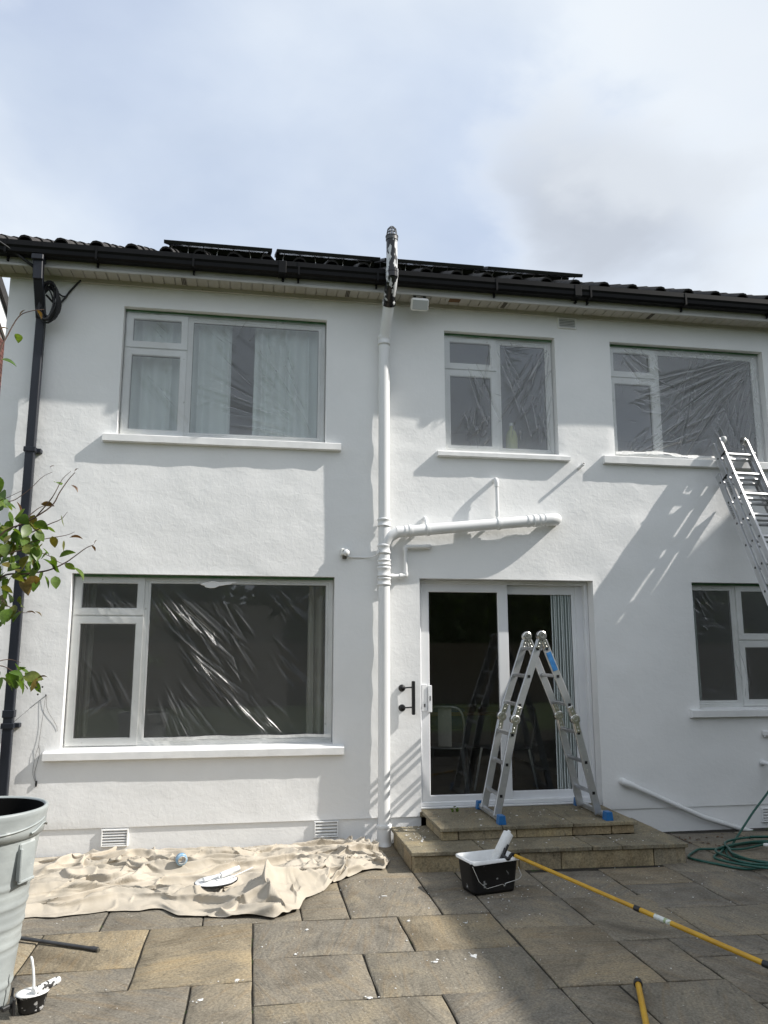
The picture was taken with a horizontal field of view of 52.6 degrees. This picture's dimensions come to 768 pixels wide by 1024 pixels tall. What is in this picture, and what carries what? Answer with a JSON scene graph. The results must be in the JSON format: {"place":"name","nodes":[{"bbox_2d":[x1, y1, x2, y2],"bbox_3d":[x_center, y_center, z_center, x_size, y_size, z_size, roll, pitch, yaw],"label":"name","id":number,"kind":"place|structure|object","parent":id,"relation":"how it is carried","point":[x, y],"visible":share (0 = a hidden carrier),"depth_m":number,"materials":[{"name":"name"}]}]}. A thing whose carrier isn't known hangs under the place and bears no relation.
{"place":"outdoors","nodes":[
{"label":"outdoors","id":0,"kind":"place"},
{"bbox_2d":[0,277,8,388],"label":"neighbour house","id":1,"kind":"structure","parent":0,"point":[4,297],"depth_m":13.60,"materials":[{"name":"grey paint"}]},
{"bbox_2d":[0,828,767,1023],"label":"patio","id":2,"kind":"structure","parent":0,"point":[166,967],"depth_m":4.26,"materials":[{"name":"grey stone"}]},
{"bbox_2d":[0,796,48,1009],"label":"planter","id":3,"kind":"object","parent":2,"relation":"on","point":[23,821],"visible":1,"depth_m":3.65,"materials":[{"name":"grey plastic"}]},
{"bbox_2d":[0,309,95,694],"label":"shrub","id":4,"kind":"object","parent":3,"relation":"in","point":[15,679],"visible":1,"depth_m":4.04,"materials":[{"name":"green plant"}]},
{"bbox_2d":[1,987,49,1016],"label":"paint kettle","id":5,"kind":"object","parent":2,"relation":"on","point":[28,1001],"visible":0.89,"depth_m":3.56,"materials":[{"name":"black plastic"}]},
{"bbox_2d":[30,956,34,987],"bbox_3d":[-1.646,2.179,3.643,0.045,0.171,0.031,2,-10,-9],"label":"paint brush","id":6,"kind":"object","parent":5,"relation":"in","point":[33,971],"visible":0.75,"depth_m":3.65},
{"bbox_2d":[31,976,60,994],"bbox_3d":[-1.581,2.218,3.636,0.037,0.042,0.140,-6,-11,30],"label":"mini roller","id":7,"kind":"object","parent":5,"relation":"on","point":[46,985],"visible":1,"depth_m":3.62,"materials":[{"name":"fabric"}]},
{"bbox_2d":[20,936,99,952],"bbox_3d":[-1.911,2.438,4.399,0.708,0.032,0.029,-3,-10,17],"label":"metal rod","id":8,"kind":"object","parent":2,"relation":"on","point":[70,945],"visible":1,"depth_m":4.36,"materials":[{"name":"grey metal"}]},
{"bbox_2d":[25,835,389,917],"bbox_3d":[-1.371,2.549,5.586,2.970,0.213,1.760,2,-10,-9],"label":"drop cloth","id":9,"kind":"object","parent":2,"relation":"on","point":[276,880],"visible":0.96,"depth_m":5.49,"materials":[{"name":"fabric"}]},
{"bbox_2d":[175,853,187,865],"bbox_3d":[-1.498,2.568,5.740,0.082,0.082,0.041,6,1,-29],"label":"tape roll","id":10,"kind":"object","parent":9,"relation":"on","point":[183,862],"visible":1,"depth_m":5.73,"materials":[{"name":"blue"}]},
{"bbox_2d":[194,875,237,888],"bbox_3d":[-1.146,2.522,5.297,0.296,0.022,0.213,-1,-5,-14],"label":"lid","id":11,"kind":"object","parent":9,"relation":"on","point":[215,882],"visible":0.88,"depth_m":5.26,"materials":[{"name":"white plastic"}]},
{"bbox_2d":[202,869,235,880],"bbox_3d":[-1.128,2.489,5.324,0.230,0.026,0.044,0,-9,-32],"label":"paint brush","id":12,"kind":"object","parent":11,"relation":"on","point":[208,878],"visible":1,"depth_m":5.29,"materials":[{"name":"white plastic"}]},
{"bbox_2d":[218,865,252,879],"bbox_3d":[-1.031,2.484,5.370,0.250,0.038,0.083,-5,-5,-38],"label":"mini roller","id":13,"kind":"object","parent":11,"relation":"on","point":[225,873],"visible":1,"depth_m":5.35,"materials":[{"name":"paint"}]},
{"bbox_2d":[0,234,767,857],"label":"house","id":14,"kind":"structure","parent":2,"relation":"on","point":[628,552],"depth_m":7.33,"materials":[{"name":"paint"}]},
{"bbox_2d":[0,241,32,267],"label":"overhead wire","id":15,"kind":"object","parent":14,"relation":"attached to","point":[23,259],"visible":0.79,"depth_m":6.74,"materials":[{"name":"black"}]},
{"bbox_2d":[0,253,45,795],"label":"downpipe","id":16,"kind":"object","parent":14,"relation":"attached to","point":[8,725],"visible":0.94,"depth_m":6.62,"materials":[{"name":"black plastic"}]},
{"bbox_2d":[36,280,61,323],"bbox_3d":[-2.971,-1.856,6.867,0.209,0.391,0.110,2,-10,-9],"label":"cable coil","id":17,"kind":"object","parent":16,"relation":"hanging from","point":[53,314],"visible":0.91,"depth_m":6.85,"materials":[{"name":"black"}]},
{"bbox_2d":[14,694,56,786],"bbox_3d":[-2.865,1.872,6.366,0.336,0.735,0.036,4,-11,-21],"label":"garden wire","id":18,"kind":"object","parent":14,"relation":"attached to","point":[39,738],"visible":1,"depth_m":6.38,"materials":[{"name":"metal"}]},
{"bbox_2d":[45,280,80,304],"bbox_3d":[-2.947,-1.995,6.981,0.400,0.272,0.125,2,-10,-12],"label":"cable","id":19,"kind":"object","parent":14,"relation":"attached to","point":[68,293],"visible":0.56,"depth_m":7.04,"materials":[{"name":"black plastic"}]},
{"bbox_2d":[74,584,96,737],"bbox_3d":[-2.729,1.421,6.906,0.246,1.900,0.070,2,-10,-9],"label":"curtain","id":20,"kind":"object","parent":14,"relation":"hanging from","point":[85,667],"visible":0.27,"depth_m":6.92,"materials":[{"name":"grey fabric"}]},
{"bbox_2d":[129,320,232,433],"bbox_3d":[-2.039,-1.025,7.290,1.177,1.850,0.070,2,-10,-9],"label":"curtain","id":21,"kind":"object","parent":14,"relation":"hanging from","point":[154,394],"visible":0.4,"depth_m":7.35,"materials":[{"name":"white fabric"}]},
{"bbox_2d":[42,577,343,760],"bbox_3d":[-1.584,1.330,6.762,2.476,1.544,0.226,2,-10,-9],"label":"window","id":22,"kind":"structure","parent":14,"relation":"in","point":[140,616],"depth_m":6.70,"materials":[{"name":"plastic"}]},
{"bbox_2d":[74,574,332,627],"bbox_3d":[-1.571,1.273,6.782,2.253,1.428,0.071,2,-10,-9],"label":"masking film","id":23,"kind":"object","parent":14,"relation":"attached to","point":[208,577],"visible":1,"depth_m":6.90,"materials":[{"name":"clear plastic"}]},
{"bbox_2d":[164,240,271,258],"bbox_3d":[-1.745,-2.798,8.410,1.035,0.127,1.750,2,16,-9],"label":"solar panel","id":24,"kind":"object","parent":14,"relation":"on","point":[226,250],"visible":0.69,"depth_m":7.85,"materials":[{"name":"black"}]},
{"bbox_2d":[201,581,235,587],"bbox_3d":[-1.468,0.646,6.899,0.322,0.063,0.003,2,-10,-9],"label":"paint smear","id":25,"kind":"object","parent":14,"relation":"attached to","point":[212,584],"visible":1,"depth_m":6.89},
{"bbox_2d":[102,312,340,451],"bbox_3d":[-1.459,-1.216,7.228,2.119,1.291,0.226,2,-10,-9],"label":"window","id":26,"kind":"structure","parent":14,"relation":"in","point":[183,351],"depth_m":7.19,"materials":[{"name":"plastic"}]},
{"bbox_2d":[126,309,325,411],"bbox_3d":[-1.477,-1.270,7.250,1.856,1.179,0.057,2,-10,-9],"label":"masking film","id":27,"kind":"object","parent":14,"relation":"attached to","point":[224,317],"visible":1,"depth_m":7.34,"materials":[{"name":"clear plastic"}]},
{"bbox_2d":[154,734,330,740],"bbox_3d":[-1.210,1.949,6.712,1.500,0.041,0.026,2,-10,-9],"label":"tape strip","id":28,"kind":"object","parent":14,"relation":"attached to","point":[243,737],"visible":1,"depth_m":6.71,"materials":[{"name":"paint"}]},
{"bbox_2d":[252,328,317,437],"bbox_3d":[-0.801,-0.989,7.494,0.928,1.850,0.070,2,-10,-9],"label":"curtain","id":29,"kind":"object","parent":14,"relation":"hanging from","point":[285,359],"visible":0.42,"depth_m":7.51,"materials":[{"name":"white fabric"}]},
{"bbox_2d":[306,586,324,733],"bbox_3d":[-0.570,1.482,7.260,0.308,1.900,0.070,2,-10,-9],"label":"curtain","id":30,"kind":"object","parent":14,"relation":"hanging from","point":[315,671],"visible":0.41,"depth_m":7.26,"materials":[{"name":"grey fabric"}]},
{"bbox_2d":[274,249,379,266],"bbox_3d":[-0.680,-2.767,8.585,1.035,0.127,1.750,2,16,-9],"label":"solar panel","id":31,"kind":"object","parent":14,"relation":"on","point":[314,257],"visible":0.76,"depth_m":8.03,"materials":[{"name":"black"}]},
{"bbox_2d":[341,548,379,558],"bbox_3d":[-0.217,0.380,7.049,0.356,0.096,0.112,1,-10,-3],"label":"sensor","id":32,"kind":"object","parent":14,"relation":"attached to","point":[345,552],"visible":1,"depth_m":7.03,"materials":[{"name":"white plastic"}]},
{"bbox_2d":[398,681,414,714],"bbox_3d":[0.203,1.656,6.919,0.151,0.294,0.045,-3,-10,14],"label":"grab rail","id":33,"kind":"object","parent":14,"relation":"attached to","point":[401,688],"visible":1,"depth_m":6.91,"materials":[{"name":"black metal"}]},
{"bbox_2d":[410,296,428,310],"bbox_3d":[0.337,-1.995,7.385,0.175,0.175,0.138,2,-10,-9],"label":"flood light","id":34,"kind":"object","parent":14,"relation":"hanging from","point":[419,304],"visible":1,"depth_m":7.33,"materials":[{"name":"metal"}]},
{"bbox_2d":[371,258,483,273],"bbox_3d":[0.386,-2.736,8.760,1.035,0.127,1.750,2,16,-9],"label":"solar panel","id":35,"kind":"object","parent":14,"relation":"on","point":[404,264],"visible":0.56,"depth_m":8.19,"materials":[{"name":"black"}]},
{"bbox_2d":[430,705,472,792],"bbox_3d":[0.662,2.466,8.156,0.499,0.875,0.532,-2,-10,10],"label":"metal chair","id":36,"kind":"object","parent":14,"relation":"on","point":[444,729],"visible":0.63,"depth_m":8.00,"materials":[{"name":"metal"}]},
{"bbox_2d":[376,226,561,846],"bbox_3d":[0.842,0.159,7.077,1.789,5.611,0.498,2,-10,-9],"label":"soil stack","id":37,"kind":"object","parent":14,"relation":"attached to","point":[387,536],"visible":1,"depth_m":7.11,"materials":[{"name":"plastic"}]},
{"bbox_2d":[430,707,514,777],"bbox_3d":[0.755,2.704,9.124,1.500,0.735,0.800,2,-10,-9],"label":"dining table","id":38,"kind":"object","parent":14,"relation":"on","point":[475,711],"visible":0.22,"depth_m":8.96,"materials":[{"name":"brown wood"}]},
{"bbox_2d":[430,704,467,728],"bbox_3d":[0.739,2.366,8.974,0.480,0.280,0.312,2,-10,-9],"label":"chair","id":39,"kind":"object","parent":38,"relation":"on","point":[457,723],"visible":0.57,"depth_m":8.86,"materials":[{"name":"fabric"}]},
{"bbox_2d":[444,333,551,441],"bbox_3d":[1.142,-1.176,7.657,1.130,1.174,0.096,2,-10,-9],"label":"masking film","id":40,"kind":"object","parent":14,"relation":"attached to","point":[500,338],"visible":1,"depth_m":7.74,"materials":[{"name":"clear plastic"}]},
{"bbox_2d":[437,336,570,461],"bbox_3d":[1.146,-1.124,7.653,1.320,1.276,0.226,2,-10,-9],"label":"window","id":41,"kind":"structure","parent":14,"relation":"in","point":[455,370],"depth_m":7.68,"materials":[{"name":"plastic"}]},
{"bbox_2d":[474,706,538,790],"bbox_3d":[1.270,2.448,8.056,0.499,0.875,0.532,7,-12,-34],"label":"metal chair","id":42,"kind":"object","parent":14,"relation":"on","point":[519,742],"visible":0.62,"depth_m":7.98,"materials":[{"name":"metal"}]},
{"bbox_2d":[419,580,595,808],"bbox_3d":[1.133,1.673,7.284,1.687,2.043,0.160,2,-10,-9],"label":"patio door","id":43,"kind":"structure","parent":14,"relation":"in","point":[577,591],"depth_m":7.30,"materials":[{"name":"plastic"}]},
{"bbox_2d":[506,423,517,448],"bbox_3d":[1.278,-0.717,7.772,0.120,0.350,0.118,2,-10,-9],"label":"bottle","id":44,"kind":"object","parent":14,"relation":"on","point":[511,439],"visible":0.73,"depth_m":7.73,"materials":[{"name":"white plastic"}]},
{"bbox_2d":[474,266,582,279],"bbox_3d":[1.451,-2.706,8.935,1.035,0.127,1.750,2,16,-9],"label":"solar panel","id":45,"kind":"object","parent":14,"relation":"on","point":[502,271],"visible":0.55,"depth_m":8.17,"materials":[{"name":"black"}]},
{"bbox_2d":[551,595,576,788],"bbox_3d":[1.172,1.666,7.353,1.530,1.910,0.059,2,-10,-9],"label":"vertical blind","id":46,"kind":"object","parent":14,"relation":"attached to","point":[561,630],"visible":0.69,"depth_m":7.47,"materials":[{"name":"fabric"}]},
{"bbox_2d":[616,451,744,458],"bbox_3d":[2.994,-0.570,7.790,1.400,0.070,0.036,2,-10,-9],"label":"tape strip","id":47,"kind":"object","parent":14,"relation":"on","point":[658,453],"visible":0.87,"depth_m":7.76,"materials":[{"name":"paint"}]},
{"bbox_2d":[609,344,757,452],"bbox_3d":[3.126,-1.119,7.985,1.701,1.174,0.092,2,-10,-9],"label":"masking film","id":48,"kind":"object","parent":14,"relation":"on","point":[683,350],"visible":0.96,"depth_m":8.05,"materials":[{"name":"clear plastic"}]},
{"bbox_2d":[602,347,767,470],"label":"window","id":49,"kind":"structure","parent":14,"relation":"in","point":[622,378],"depth_m":7.97,"materials":[{"name":"plastic"}]},
{"bbox_2d":[619,778,752,830],"bbox_3d":[2.928,2.764,7.186,1.552,0.615,0.086,2,-10,-9],"label":"waste pipe","id":50,"kind":"object","parent":14,"relation":"attached to","point":[627,783],"visible":0.99,"depth_m":7.13,"materials":[{"name":"white plastic"}]},
{"bbox_2d":[692,591,701,699],"bbox_3d":[2.978,1.370,7.778,0.366,1.500,0.060,2,-10,-9],"label":"window frame","id":51,"kind":"structure","parent":14,"relation":"hanging from","point":[699,682],"depth_m":7.78,"materials":[{"name":"white plastic"}]},
{"bbox_2d":[689,585,767,717],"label":"window","id":52,"kind":"structure","parent":14,"relation":"in","point":[740,640],"depth_m":7.63,"materials":[{"name":"plastic"}]},
{"bbox_2d":[691,583,767,691],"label":"masking film","id":53,"kind":"object","parent":14,"relation":"attached to","point":[711,584],"visible":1,"depth_m":7.72,"materials":[{"name":"clear plastic"}]},
{"bbox_2d":[759,759,767,766],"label":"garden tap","id":54,"kind":"object","parent":14,"relation":"attached to","point":[762,762],"visible":1,"depth_m":7.37,"materials":[{"name":"white metal"}]},
{"bbox_2d":[762,731,767,736],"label":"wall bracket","id":55,"kind":"object","parent":14,"relation":"attached to","point":[765,733],"depth_m":7.41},
{"bbox_2d":[56,808,767,1008],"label":"paint flakes","id":56,"kind":"object","parent":2,"relation":"on","point":[471,955],"visible":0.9,"depth_m":4.47,"materials":[{"name":"white paint"}]},
{"bbox_2d":[456,849,521,894],"bbox_3d":[0.733,2.510,5.405,0.394,0.224,0.298,4,-11,-21],"label":"paint scuttle","id":57,"kind":"object","parent":2,"relation":"on","point":[481,872],"visible":0.82,"depth_m":5.33,"materials":[{"name":"plastic"}]},
{"bbox_2d":[391,803,687,872],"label":"stone steps","id":58,"kind":"structure","parent":2,"relation":"on","point":[573,836],"depth_m":6.18,"materials":[{"name":"grey"}]},
{"bbox_2d":[475,631,613,824],"bbox_3d":[1.356,1.832,6.805,0.988,1.554,0.680,2,-10,-9],"label":"stepladder","id":59,"kind":"object","parent":58,"relation":"on","point":[534,650],"visible":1,"depth_m":6.70,"materials":[{"name":"metal"}]},
{"bbox_2d":[490,830,767,968],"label":"paint roller","id":60,"kind":"object","parent":2,"relation":"on","point":[501,847],"visible":0.94,"depth_m":4.67,"materials":[{"name":"yellow"}]},
{"bbox_2d":[633,977,648,1023],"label":"extension pole","id":61,"kind":"object","parent":2,"relation":"on","point":[637,983],"visible":1,"depth_m":3.63,"materials":[{"name":"yellow plastic"}]},
{"bbox_2d":[671,833,723,847],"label":"leaf litter","id":62,"kind":"object","parent":2,"relation":"on","point":[700,841],"visible":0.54,"depth_m":6.77,"materials":[{"name":"brown plant"}]},
{"bbox_2d":[687,791,767,869],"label":"garden hose","id":63,"kind":"object","parent":2,"relation":"on","point":[758,864],"visible":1,"depth_m":6.24,"materials":[{"name":"green rubber"}]},
{"bbox_2d":[711,436,767,604],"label":"extension ladder","id":64,"kind":"object","parent":2,"relation":"on","point":[760,482],"visible":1,"depth_m":7.45,"materials":[{"name":"metal"}]},
{"bbox_2d":[0,0,767,296],"label":"sky","id":65,"kind":"structure","parent":0,"point":[610,141],"materials":[{"name":"blue"}]}
]}

